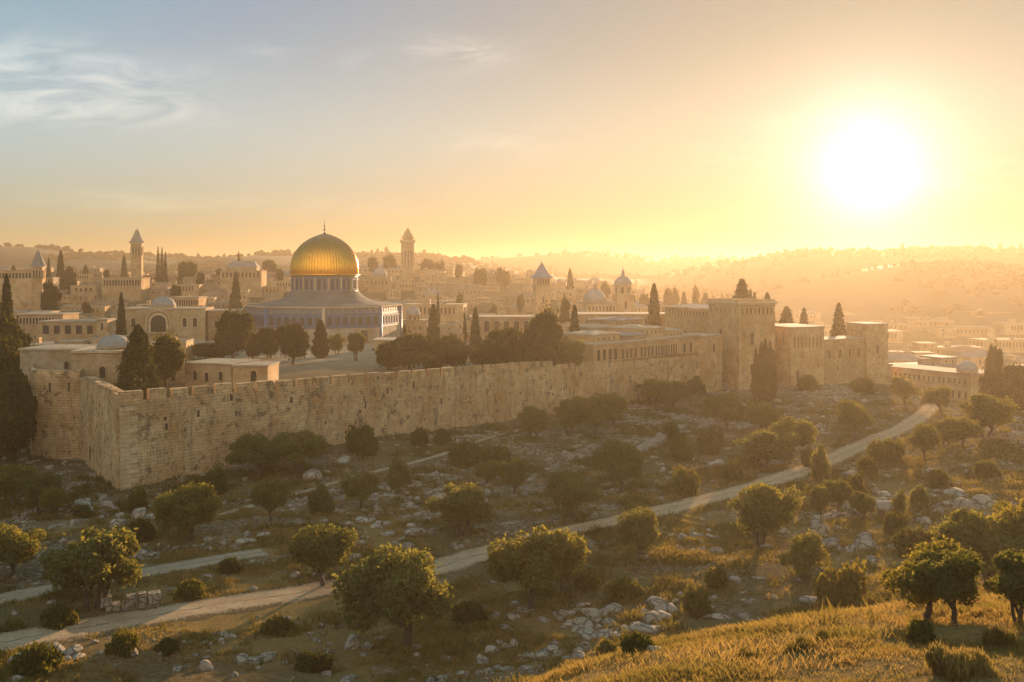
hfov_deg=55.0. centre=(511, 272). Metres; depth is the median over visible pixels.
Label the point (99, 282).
stone house
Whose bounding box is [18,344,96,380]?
chapel annex
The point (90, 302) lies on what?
terrace house
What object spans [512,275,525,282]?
terrace house
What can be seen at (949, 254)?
woodland
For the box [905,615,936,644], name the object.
bush
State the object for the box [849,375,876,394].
bush
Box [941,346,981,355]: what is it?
stone house
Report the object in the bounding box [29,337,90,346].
stone house
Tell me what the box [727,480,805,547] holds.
olive tree
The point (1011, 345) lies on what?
stone house
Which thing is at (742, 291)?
conifer tree
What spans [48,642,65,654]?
boulder
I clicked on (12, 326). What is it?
broadleaf tree
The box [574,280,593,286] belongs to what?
stone house
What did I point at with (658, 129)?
sky
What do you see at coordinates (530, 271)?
stone house
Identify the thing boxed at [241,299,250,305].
terrace house
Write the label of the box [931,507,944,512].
boulder
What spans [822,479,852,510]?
olive tree
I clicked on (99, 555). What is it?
olive tree
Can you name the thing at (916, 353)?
stone house
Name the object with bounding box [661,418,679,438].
bush
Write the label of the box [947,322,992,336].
stone house
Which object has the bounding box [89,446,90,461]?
doorway
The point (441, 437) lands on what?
bush
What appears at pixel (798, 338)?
window
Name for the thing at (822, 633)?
grass tuft
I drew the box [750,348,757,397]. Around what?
cypress tree
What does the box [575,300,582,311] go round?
stone house
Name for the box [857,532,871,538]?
boulder
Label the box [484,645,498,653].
boulder
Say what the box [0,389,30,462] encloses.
broadleaf tree
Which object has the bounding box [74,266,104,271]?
stone house
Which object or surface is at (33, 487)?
olive tree
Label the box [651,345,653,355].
window
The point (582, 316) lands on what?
terrace house
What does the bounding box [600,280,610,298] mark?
broadleaf tree
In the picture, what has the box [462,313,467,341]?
cypress tree
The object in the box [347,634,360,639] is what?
boulder
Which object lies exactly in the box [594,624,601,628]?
boulder
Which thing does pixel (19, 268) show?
stone house
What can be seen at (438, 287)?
stone house
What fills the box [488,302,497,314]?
broadleaf tree
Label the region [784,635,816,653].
grass tuft
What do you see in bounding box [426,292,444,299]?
stone house
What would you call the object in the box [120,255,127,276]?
cypress tree
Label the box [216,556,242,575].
bush
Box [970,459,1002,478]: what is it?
bush
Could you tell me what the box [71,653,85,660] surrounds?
boulder
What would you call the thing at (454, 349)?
broadleaf tree
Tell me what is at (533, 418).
olive tree
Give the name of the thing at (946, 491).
boulder
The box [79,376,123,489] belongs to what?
return wall
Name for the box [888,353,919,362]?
stone house
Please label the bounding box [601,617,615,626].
boulder
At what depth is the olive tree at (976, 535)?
72.17 m
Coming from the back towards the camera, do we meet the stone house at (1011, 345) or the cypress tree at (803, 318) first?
the stone house at (1011, 345)
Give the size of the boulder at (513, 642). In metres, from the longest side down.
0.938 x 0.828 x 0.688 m
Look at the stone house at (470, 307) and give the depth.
480.47 m
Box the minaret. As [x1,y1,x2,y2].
[400,227,414,280]
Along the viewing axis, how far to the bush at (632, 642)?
32.15 m
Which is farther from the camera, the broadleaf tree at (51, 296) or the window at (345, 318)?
the broadleaf tree at (51, 296)
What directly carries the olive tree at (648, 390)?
on the ground at (330, 363)
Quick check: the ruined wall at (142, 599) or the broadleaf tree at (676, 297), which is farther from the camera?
the broadleaf tree at (676, 297)
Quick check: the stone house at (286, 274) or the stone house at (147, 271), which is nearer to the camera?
the stone house at (286, 274)
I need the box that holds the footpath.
[219,419,557,514]
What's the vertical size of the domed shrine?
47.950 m
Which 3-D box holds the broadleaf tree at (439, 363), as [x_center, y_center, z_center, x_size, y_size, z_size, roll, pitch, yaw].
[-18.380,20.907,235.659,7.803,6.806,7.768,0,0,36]
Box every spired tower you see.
[30,249,46,309]
[129,229,144,276]
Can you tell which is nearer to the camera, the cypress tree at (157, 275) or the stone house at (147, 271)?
the cypress tree at (157, 275)
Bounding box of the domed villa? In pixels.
[891,361,983,401]
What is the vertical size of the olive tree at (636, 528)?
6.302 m
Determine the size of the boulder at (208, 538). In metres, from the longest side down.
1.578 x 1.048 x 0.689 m
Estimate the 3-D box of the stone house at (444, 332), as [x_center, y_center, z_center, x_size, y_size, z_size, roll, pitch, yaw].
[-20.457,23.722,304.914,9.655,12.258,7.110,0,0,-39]
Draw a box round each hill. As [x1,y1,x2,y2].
[0,246,716,303]
[477,254,740,275]
[657,248,1023,295]
[752,263,1023,325]
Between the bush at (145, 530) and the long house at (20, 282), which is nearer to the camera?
the bush at (145, 530)
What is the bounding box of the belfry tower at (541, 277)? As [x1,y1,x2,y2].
[530,259,552,316]
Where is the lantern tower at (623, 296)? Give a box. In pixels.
[611,269,634,311]
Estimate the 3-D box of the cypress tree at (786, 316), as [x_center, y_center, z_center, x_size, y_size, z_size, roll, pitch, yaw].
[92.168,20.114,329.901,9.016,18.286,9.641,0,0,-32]
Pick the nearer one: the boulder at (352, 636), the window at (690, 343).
the boulder at (352, 636)
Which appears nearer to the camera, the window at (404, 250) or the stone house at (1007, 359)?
the stone house at (1007, 359)
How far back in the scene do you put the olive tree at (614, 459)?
128.04 m
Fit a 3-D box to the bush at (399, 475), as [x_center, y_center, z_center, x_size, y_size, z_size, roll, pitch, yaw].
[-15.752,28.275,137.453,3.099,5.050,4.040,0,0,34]
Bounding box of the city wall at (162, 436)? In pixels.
[113,352,699,490]
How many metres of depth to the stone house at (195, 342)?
283.39 m
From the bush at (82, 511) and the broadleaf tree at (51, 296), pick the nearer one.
the bush at (82, 511)
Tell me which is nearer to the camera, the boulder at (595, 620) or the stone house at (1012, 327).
the boulder at (595, 620)
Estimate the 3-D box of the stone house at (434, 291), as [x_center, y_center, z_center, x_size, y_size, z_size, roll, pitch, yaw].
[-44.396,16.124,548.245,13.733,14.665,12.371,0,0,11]
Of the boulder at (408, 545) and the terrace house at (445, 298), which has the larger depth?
the terrace house at (445, 298)
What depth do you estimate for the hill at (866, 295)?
916.07 m
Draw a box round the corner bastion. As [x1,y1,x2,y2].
[29,363,83,458]
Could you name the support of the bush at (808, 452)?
on the ground at (330, 363)
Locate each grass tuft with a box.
[737,646,759,659]
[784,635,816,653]
[815,628,842,642]
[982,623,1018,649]
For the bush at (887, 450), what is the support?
on the ground at (330, 363)
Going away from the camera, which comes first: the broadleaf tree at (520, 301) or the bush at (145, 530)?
the bush at (145, 530)
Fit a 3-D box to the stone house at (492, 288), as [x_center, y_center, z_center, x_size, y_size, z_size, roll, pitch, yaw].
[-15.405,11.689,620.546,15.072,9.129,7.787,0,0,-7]
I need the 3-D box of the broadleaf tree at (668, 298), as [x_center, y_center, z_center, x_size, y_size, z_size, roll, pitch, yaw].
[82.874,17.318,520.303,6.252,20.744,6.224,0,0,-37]
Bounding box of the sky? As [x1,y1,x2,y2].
[0,0,1023,259]
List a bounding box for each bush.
[10,636,64,678]
[36,601,80,629]
[67,503,92,518]
[104,628,141,657]
[122,513,158,542]
[126,483,149,512]
[153,637,180,656]
[173,576,205,600]
[200,462,229,495]
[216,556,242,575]
[260,613,294,637]
[293,647,334,673]
[307,483,335,513]
[344,420,378,456]
[387,457,411,488]
[411,426,428,446]
[433,426,451,445]
[447,437,483,467]
[449,598,489,624]
[479,441,513,467]
[571,561,601,589]
[595,638,617,654]
[603,575,645,601]
[618,629,654,654]
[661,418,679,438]
[669,429,693,462]
[669,464,700,497]
[680,580,712,618]
[686,375,706,394]
[695,426,724,454]
[703,563,729,589]
[722,459,744,482]
[728,402,745,420]
[796,372,819,391]
[800,443,814,467]
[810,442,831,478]
[812,556,872,610]
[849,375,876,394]
[849,470,865,493]
[856,451,877,476]
[865,436,909,463]
[882,509,907,534]
[891,489,906,515]
[892,523,934,558]
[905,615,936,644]
[908,484,928,506]
[919,639,1001,680]
[927,468,949,488]
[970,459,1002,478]
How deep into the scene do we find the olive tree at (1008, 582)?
28.37 m
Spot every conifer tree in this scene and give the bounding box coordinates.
[732,278,753,297]
[764,292,777,322]
[829,302,845,335]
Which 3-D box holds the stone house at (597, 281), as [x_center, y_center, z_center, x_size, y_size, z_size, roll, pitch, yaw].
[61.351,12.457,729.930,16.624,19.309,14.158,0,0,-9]
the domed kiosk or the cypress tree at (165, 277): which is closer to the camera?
the domed kiosk
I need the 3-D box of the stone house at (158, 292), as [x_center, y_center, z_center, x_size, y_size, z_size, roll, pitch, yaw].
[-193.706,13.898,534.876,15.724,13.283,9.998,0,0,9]
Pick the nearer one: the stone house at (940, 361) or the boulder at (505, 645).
the boulder at (505, 645)
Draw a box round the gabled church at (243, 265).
[226,261,259,269]
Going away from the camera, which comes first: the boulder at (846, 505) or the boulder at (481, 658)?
the boulder at (481, 658)
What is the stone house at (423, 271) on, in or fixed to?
on the ground at (330, 363)
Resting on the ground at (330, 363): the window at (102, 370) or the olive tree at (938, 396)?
the olive tree at (938, 396)
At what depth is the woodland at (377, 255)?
1372.11 m
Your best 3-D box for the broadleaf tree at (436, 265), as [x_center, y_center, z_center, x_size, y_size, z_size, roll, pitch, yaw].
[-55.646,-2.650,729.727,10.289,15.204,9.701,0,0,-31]
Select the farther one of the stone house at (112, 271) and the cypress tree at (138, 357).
the stone house at (112, 271)
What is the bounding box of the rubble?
[0,384,1023,681]
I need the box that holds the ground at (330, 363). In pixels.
[0,275,1023,681]
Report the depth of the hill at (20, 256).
1317.36 m
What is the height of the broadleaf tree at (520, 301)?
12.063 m
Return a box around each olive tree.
[0,463,37,507]
[0,522,46,577]
[19,470,62,514]
[38,485,67,517]
[39,524,148,611]
[151,481,222,540]
[222,432,285,475]
[249,478,293,521]
[270,429,328,471]
[286,523,361,585]
[323,542,454,647]
[328,333,345,354]
[339,471,380,508]
[347,331,366,360]
[425,480,492,537]
[473,459,503,483]
[483,524,597,609]
[498,457,528,494]
[517,405,550,439]
[542,468,599,520]
[552,398,586,435]
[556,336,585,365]
[570,393,620,434]
[589,437,644,492]
[603,391,628,424]
[614,506,660,562]
[635,379,669,403]
[653,381,690,409]
[699,391,740,431]
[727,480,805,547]
[732,428,802,466]
[742,400,785,429]
[767,416,818,459]
[779,528,833,584]
[809,484,831,514]
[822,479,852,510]
[835,398,874,439]
[846,490,876,520]
[878,534,983,619]
[888,375,920,405]
[904,546,984,623]
[907,422,941,461]
[920,385,951,412]
[930,507,1023,589]
[933,421,959,444]
[938,416,987,446]
[955,392,1019,436]
[982,547,1023,624]
[986,496,1023,539]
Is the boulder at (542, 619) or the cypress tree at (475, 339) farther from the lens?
the cypress tree at (475, 339)
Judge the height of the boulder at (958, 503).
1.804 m
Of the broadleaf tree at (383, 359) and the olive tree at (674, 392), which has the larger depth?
the broadleaf tree at (383, 359)
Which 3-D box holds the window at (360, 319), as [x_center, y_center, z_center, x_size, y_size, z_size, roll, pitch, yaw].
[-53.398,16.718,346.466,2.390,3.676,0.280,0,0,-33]
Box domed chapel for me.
[70,335,148,386]
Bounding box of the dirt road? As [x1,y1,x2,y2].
[0,402,942,651]
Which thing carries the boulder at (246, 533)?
on the ground at (330, 363)
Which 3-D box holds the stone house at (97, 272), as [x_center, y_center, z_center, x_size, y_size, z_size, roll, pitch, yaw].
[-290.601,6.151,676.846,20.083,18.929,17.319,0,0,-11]
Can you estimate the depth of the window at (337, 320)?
341.95 m
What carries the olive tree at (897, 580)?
on the ground at (330, 363)
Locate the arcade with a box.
[469,315,534,342]
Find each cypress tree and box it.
[0,273,14,320]
[46,257,51,276]
[55,250,65,290]
[82,265,88,273]
[112,323,166,399]
[115,292,126,334]
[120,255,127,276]
[155,248,159,281]
[160,248,163,281]
[162,252,168,281]
[228,292,232,308]
[231,271,242,308]
[310,320,331,357]
[426,304,439,340]
[436,293,440,323]
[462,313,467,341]
[469,308,481,364]
[473,267,479,284]
[566,268,574,289]
[569,305,580,331]
[647,283,660,326]
[681,291,686,303]
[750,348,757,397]
[755,341,762,400]
[758,338,771,401]
[768,342,775,400]
[777,306,794,323]
[798,307,808,324]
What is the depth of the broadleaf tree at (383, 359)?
233.83 m
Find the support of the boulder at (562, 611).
on the ground at (330, 363)
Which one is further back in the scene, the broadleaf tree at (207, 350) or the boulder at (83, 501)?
the broadleaf tree at (207, 350)
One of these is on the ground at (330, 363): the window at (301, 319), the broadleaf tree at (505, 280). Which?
the broadleaf tree at (505, 280)
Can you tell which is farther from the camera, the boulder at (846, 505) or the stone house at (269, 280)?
the stone house at (269, 280)
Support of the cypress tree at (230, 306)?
on the ground at (330, 363)
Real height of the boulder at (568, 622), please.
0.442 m
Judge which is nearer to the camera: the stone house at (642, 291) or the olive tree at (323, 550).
the olive tree at (323, 550)
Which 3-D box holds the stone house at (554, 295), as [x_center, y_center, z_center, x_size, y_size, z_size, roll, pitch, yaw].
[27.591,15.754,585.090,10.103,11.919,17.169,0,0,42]
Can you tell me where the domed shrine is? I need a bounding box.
[245,223,401,344]
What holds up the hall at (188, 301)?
on the ground at (330, 363)
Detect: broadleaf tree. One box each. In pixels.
[0,306,35,347]
[0,331,22,372]
[0,363,37,463]
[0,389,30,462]
[40,279,61,309]
[60,263,76,293]
[81,301,92,312]
[103,269,109,277]
[150,324,186,387]
[169,282,181,296]
[177,260,190,279]
[185,259,196,276]
[192,341,234,358]
[195,272,204,283]
[212,306,256,358]
[214,267,221,275]
[242,331,263,358]
[256,326,279,357]
[262,257,277,272]
[274,320,310,364]
[275,267,284,280]
[368,255,378,271]
[372,330,437,371]
[375,340,398,370]
[381,253,397,268]
[420,257,433,268]
[422,351,446,369]
[431,260,443,270]
[431,332,477,367]
[454,264,462,277]
[455,293,463,302]
[474,344,494,370]
[477,268,487,285]
[480,319,522,363]
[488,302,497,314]
[496,267,504,282]
[500,270,510,288]
[516,293,524,314]
[517,325,535,361]
[525,300,565,365]
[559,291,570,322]
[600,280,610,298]
[638,293,649,304]
[663,288,673,311]
[673,287,679,304]
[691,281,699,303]
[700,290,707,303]
[979,362,1003,397]
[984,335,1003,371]
[998,361,1023,411]
[1003,381,1023,413]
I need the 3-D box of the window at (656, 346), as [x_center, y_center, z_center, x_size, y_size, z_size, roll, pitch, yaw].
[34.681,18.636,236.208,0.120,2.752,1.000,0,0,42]
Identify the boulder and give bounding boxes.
[7,653,20,664]
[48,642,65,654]
[65,644,82,655]
[70,519,78,525]
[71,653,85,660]
[73,498,90,505]
[99,501,112,507]
[100,496,109,501]
[109,519,129,525]
[128,647,138,656]
[130,507,145,518]
[144,513,155,520]
[173,665,182,670]
[196,660,213,669]
[203,536,212,540]
[218,638,224,643]
[224,633,236,637]
[230,671,238,677]
[235,538,249,543]
[236,653,249,663]
[243,531,252,537]
[248,656,261,663]
[256,532,270,538]
[302,469,323,480]
[307,631,314,635]
[321,670,331,674]
[337,455,350,462]
[344,639,355,649]
[345,638,360,648]
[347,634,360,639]
[348,553,360,558]
[355,539,365,545]
[356,516,368,523]
[369,523,383,527]
[382,530,394,535]
[383,521,391,525]
[402,542,413,548]
[404,528,422,536]
[406,523,415,527]
[412,652,420,658]
[432,493,445,497]
[476,654,488,663]
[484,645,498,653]
[492,611,500,618]
[501,643,511,649]
[506,613,520,620]
[510,638,518,646]
[517,605,533,612]
[525,476,536,480]
[537,616,548,621]
[546,645,557,653]
[552,610,567,620]
[557,609,566,615]
[563,620,573,626]
[567,610,574,616]
[570,651,584,659]
[571,622,584,631]
[572,617,592,627]
[576,602,590,607]
[578,628,597,639]
[579,607,597,618]
[592,608,600,617]
[593,618,601,623]
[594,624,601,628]
[595,629,613,638]
[599,608,607,615]
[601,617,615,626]
[605,602,622,611]
[608,631,621,638]
[615,624,633,632]
[629,623,659,634]
[641,611,662,624]
[646,596,667,605]
[647,646,662,651]
[654,602,678,612]
[657,610,671,618]
[676,414,688,419]
[677,533,686,538]
[689,532,700,537]
[701,613,729,618]
[707,460,726,464]
[709,547,722,552]
[729,576,741,583]
[748,598,757,602]
[751,576,763,579]
[771,595,777,599]
[777,528,786,533]
[798,596,816,604]
[810,515,823,524]
[811,524,829,535]
[812,564,826,570]
[821,538,839,548]
[822,513,836,518]
[831,510,841,515]
[840,470,854,476]
[842,502,852,508]
[844,543,858,550]
[854,538,875,549]
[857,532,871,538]
[866,555,877,561]
[876,491,890,495]
[876,497,888,500]
[876,500,892,510]
[909,516,930,523]
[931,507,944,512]
[939,500,952,505]
[942,487,962,494]
[948,489,964,497]
[952,498,972,509]
[969,494,993,507]
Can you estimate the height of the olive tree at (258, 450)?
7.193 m
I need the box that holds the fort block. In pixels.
[775,323,824,385]
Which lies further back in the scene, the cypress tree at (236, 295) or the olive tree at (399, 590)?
the cypress tree at (236, 295)
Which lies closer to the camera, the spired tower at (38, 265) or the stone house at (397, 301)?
the spired tower at (38, 265)
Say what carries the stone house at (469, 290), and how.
on the ground at (330, 363)
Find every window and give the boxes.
[42,325,49,333]
[53,325,60,333]
[63,361,69,368]
[64,325,71,333]
[75,325,82,333]
[86,325,93,333]
[98,366,106,378]
[130,317,135,327]
[182,317,187,327]
[192,317,197,327]
[192,370,197,380]
[204,372,209,381]
[218,371,223,380]
[250,370,257,381]
[254,314,256,324]
[259,315,261,325]
[268,316,274,325]
[276,316,281,325]
[283,316,289,325]
[291,316,297,324]
[299,316,304,326]
[306,316,312,326]
[314,316,320,326]
[326,316,332,326]
[334,316,340,325]
[342,316,347,325]
[349,315,355,325]
[357,315,363,325]
[365,315,370,325]
[372,315,378,324]
[382,314,384,324]
[390,313,392,323]
[404,250,405,266]
[407,250,408,266]
[410,250,411,266]
[484,320,489,331]
[494,320,499,329]
[504,320,509,328]
[513,320,519,330]
[523,320,529,331]
[596,349,600,360]
[602,348,606,359]
[608,348,611,359]
[613,347,617,358]
[621,348,624,357]
[624,301,627,308]
[625,347,628,357]
[629,347,632,357]
[634,346,637,356]
[640,346,642,356]
[644,346,646,355]
[647,345,649,355]
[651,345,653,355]
[655,345,657,354]
[660,344,662,354]
[665,344,667,354]
[670,343,672,353]
[675,343,677,353]
[683,342,685,352]
[689,342,692,351]
[750,332,754,344]
[796,370,799,381]
[797,337,799,347]
[838,349,841,357]
[848,348,851,356]
[857,347,860,356]
[951,389,954,397]
[957,390,960,398]
[963,390,967,399]
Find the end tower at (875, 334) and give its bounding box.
[846,322,888,384]
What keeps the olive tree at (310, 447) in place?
on the ground at (330, 363)
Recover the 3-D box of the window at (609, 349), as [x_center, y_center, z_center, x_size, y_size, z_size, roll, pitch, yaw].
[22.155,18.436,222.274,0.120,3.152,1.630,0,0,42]
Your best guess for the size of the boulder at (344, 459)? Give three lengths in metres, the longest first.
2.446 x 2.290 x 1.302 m
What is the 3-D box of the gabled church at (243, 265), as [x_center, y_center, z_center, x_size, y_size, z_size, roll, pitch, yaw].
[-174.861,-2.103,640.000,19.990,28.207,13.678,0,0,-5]
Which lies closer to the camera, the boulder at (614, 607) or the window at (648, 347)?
the boulder at (614, 607)
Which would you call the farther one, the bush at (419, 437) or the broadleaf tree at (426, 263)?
the broadleaf tree at (426, 263)
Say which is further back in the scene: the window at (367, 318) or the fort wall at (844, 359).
the window at (367, 318)
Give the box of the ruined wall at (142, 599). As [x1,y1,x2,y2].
[100,590,161,610]
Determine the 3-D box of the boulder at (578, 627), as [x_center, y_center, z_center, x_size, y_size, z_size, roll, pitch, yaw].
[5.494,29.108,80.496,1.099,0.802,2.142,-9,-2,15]
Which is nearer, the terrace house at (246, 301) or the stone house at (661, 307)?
the terrace house at (246, 301)
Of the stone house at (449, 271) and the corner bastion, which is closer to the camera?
the corner bastion
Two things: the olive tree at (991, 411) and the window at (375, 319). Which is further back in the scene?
the window at (375, 319)
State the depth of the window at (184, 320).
328.69 m
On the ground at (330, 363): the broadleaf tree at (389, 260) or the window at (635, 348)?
the broadleaf tree at (389, 260)
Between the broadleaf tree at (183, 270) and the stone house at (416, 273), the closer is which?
the broadleaf tree at (183, 270)
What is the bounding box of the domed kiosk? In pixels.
[402,306,428,334]
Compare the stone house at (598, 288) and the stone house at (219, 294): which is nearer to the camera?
the stone house at (219, 294)
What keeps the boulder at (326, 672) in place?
on the ground at (330, 363)
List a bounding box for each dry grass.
[527,592,1023,681]
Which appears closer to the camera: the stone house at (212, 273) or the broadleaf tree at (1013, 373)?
the broadleaf tree at (1013, 373)
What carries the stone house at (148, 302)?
on the ground at (330, 363)
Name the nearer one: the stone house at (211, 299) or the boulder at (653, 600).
the boulder at (653, 600)
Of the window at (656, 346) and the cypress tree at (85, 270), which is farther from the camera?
the cypress tree at (85, 270)
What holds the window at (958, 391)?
in the domed villa
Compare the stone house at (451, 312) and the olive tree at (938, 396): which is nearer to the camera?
the olive tree at (938, 396)
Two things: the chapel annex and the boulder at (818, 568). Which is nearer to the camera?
the boulder at (818, 568)
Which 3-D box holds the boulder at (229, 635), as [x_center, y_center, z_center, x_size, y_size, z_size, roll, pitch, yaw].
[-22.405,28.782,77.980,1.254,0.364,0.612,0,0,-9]
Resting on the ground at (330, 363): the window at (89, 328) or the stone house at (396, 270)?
the stone house at (396, 270)
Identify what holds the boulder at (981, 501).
on the ground at (330, 363)
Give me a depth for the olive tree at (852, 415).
169.91 m
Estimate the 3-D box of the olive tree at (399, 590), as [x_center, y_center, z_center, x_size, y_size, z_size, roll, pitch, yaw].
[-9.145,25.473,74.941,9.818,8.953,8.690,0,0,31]
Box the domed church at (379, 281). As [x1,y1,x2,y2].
[367,264,391,292]
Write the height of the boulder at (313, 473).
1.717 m
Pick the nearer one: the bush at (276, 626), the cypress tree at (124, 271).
the bush at (276, 626)
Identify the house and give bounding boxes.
[0,270,46,309]
[8,265,23,269]
[13,309,62,317]
[14,312,79,336]
[20,301,30,309]
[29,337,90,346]
[37,319,96,340]
[46,277,59,289]
[58,291,100,303]
[58,339,89,343]
[60,302,111,316]
[62,310,93,316]
[70,284,101,296]
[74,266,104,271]
[74,268,103,279]
[76,273,92,282]
[79,315,105,318]
[82,279,101,284]
[85,298,107,304]
[91,332,128,343]
[93,299,134,312]
[95,318,116,334]
[109,269,120,273]
[109,272,130,276]
[124,305,150,307]
[136,300,151,305]
[143,269,150,274]
[143,273,182,282]
[148,337,193,360]
[149,286,171,299]
[150,280,169,286]
[155,281,204,295]
[158,361,187,383]
[179,336,228,355]
[183,274,209,283]
[183,294,216,302]
[184,358,279,388]
[201,292,226,297]
[203,271,215,279]
[203,282,219,289]
[203,289,226,293]
[205,294,224,302]
[207,298,241,308]
[213,275,219,281]
[219,270,266,296]
[223,295,229,302]
[230,289,249,299]
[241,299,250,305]
[262,292,282,299]
[263,286,285,296]
[267,272,276,280]
[267,275,273,286]
[272,278,290,291]
[283,271,290,279]
[358,279,365,290]
[360,264,383,275]
[372,337,396,350]
[382,300,406,316]
[384,266,414,275]
[386,288,400,299]
[392,277,410,282]
[392,280,426,290]
[403,298,467,321]
[404,296,455,302]
[414,270,446,276]
[414,283,455,294]
[417,289,444,297]
[420,268,438,279]
[422,325,447,336]
[424,272,445,282]
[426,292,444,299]
[426,322,454,329]
[427,330,463,341]
[429,280,473,288]
[441,284,483,297]
[441,296,455,299]
[444,266,453,276]
[451,328,469,341]
[455,278,481,285]
[455,319,469,330]
[456,295,490,304]
[462,301,474,314]
[470,271,497,284]
[479,284,499,291]
[479,313,507,314]
[480,299,505,310]
[490,301,512,313]
[494,282,509,287]
[504,291,532,311]
[508,304,526,314]
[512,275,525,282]
[522,286,531,291]
[526,274,532,283]
[527,269,535,274]
[550,281,556,288]
[551,289,556,299]
[552,278,566,287]
[557,288,575,305]
[558,301,574,310]
[558,322,569,332]
[562,317,695,361]
[563,277,582,284]
[573,285,600,289]
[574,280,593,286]
[574,286,590,301]
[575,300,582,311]
[577,312,664,326]
[582,277,607,286]
[610,291,641,301]
[632,289,644,294]
[634,301,662,311]
[634,303,648,311]
[792,310,820,320]
[813,322,831,330]
[843,311,856,314]
[870,320,913,332]
[888,330,903,342]
[888,346,903,352]
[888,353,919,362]
[888,355,957,379]
[900,317,953,328]
[909,342,984,354]
[909,351,959,363]
[923,328,935,332]
[930,317,949,319]
[935,325,956,338]
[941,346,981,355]
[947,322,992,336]
[953,350,1020,368]
[964,308,1013,314]
[965,334,1023,352]
[990,319,1023,334]
[1003,355,1023,364]
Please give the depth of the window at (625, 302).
391.53 m
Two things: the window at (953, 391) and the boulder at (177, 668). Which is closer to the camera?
the boulder at (177, 668)
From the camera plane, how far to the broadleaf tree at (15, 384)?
157.99 m
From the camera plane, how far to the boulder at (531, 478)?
142.75 m
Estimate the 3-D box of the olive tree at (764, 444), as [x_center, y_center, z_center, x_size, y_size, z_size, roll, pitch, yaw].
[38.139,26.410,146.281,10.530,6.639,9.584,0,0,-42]
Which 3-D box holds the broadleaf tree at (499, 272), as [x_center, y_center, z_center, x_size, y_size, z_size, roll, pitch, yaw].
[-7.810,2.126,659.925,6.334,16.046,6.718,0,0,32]
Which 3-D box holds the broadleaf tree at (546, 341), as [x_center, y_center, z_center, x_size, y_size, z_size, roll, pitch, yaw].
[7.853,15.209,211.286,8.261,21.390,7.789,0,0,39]
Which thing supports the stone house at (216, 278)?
on the ground at (330, 363)
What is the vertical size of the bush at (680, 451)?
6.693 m
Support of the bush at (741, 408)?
on the ground at (330, 363)
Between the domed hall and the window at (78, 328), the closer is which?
the window at (78, 328)
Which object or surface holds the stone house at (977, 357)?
on the ground at (330, 363)
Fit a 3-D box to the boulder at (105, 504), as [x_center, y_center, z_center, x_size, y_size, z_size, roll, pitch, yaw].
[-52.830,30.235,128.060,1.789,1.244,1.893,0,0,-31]
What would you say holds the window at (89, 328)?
in the gallery house at (64, 329)
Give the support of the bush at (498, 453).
on the ground at (330, 363)
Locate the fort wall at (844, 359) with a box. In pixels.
[824,336,864,383]
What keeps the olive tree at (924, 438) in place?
on the ground at (330, 363)
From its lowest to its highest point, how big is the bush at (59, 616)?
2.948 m
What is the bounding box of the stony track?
[0,548,270,604]
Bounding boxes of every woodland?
[0,242,728,303]
[480,248,749,273]
[656,242,1023,297]
[714,258,1023,319]
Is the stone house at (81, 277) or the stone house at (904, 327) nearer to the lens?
the stone house at (81, 277)
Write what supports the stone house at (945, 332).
on the ground at (330, 363)
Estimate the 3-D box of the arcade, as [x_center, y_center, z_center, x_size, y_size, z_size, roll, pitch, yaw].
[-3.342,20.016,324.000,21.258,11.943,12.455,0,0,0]
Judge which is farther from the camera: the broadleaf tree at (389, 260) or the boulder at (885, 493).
the broadleaf tree at (389, 260)
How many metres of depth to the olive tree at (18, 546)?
91.32 m
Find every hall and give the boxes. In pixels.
[102,277,150,300]
[125,297,246,340]
[170,296,207,306]
[580,284,616,311]
[663,303,708,333]
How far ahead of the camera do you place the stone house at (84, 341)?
242.81 m
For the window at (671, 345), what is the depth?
241.24 m
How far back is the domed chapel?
165.12 m
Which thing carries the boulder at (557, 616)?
on the ground at (330, 363)
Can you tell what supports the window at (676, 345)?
in the arcade house at (606, 338)
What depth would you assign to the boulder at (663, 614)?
80.63 m
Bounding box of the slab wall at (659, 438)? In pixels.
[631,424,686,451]
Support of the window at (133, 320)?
in the arched hall
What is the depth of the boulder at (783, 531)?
105.48 m
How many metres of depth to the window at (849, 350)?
269.98 m
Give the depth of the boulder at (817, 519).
107.79 m
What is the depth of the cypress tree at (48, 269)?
544.50 m
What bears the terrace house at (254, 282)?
on the ground at (330, 363)
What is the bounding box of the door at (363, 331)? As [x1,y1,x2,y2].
[360,329,367,342]
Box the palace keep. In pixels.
[706,298,777,389]
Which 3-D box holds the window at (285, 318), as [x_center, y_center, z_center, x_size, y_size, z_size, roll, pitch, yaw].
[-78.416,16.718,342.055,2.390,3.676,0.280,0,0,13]
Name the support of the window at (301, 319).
in the domed shrine
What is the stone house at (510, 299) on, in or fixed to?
on the ground at (330, 363)
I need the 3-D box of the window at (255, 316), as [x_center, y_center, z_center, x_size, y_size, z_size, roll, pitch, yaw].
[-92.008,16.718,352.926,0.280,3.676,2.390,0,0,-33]
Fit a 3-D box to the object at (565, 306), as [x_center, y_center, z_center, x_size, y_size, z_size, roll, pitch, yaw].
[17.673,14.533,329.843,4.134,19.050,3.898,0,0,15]

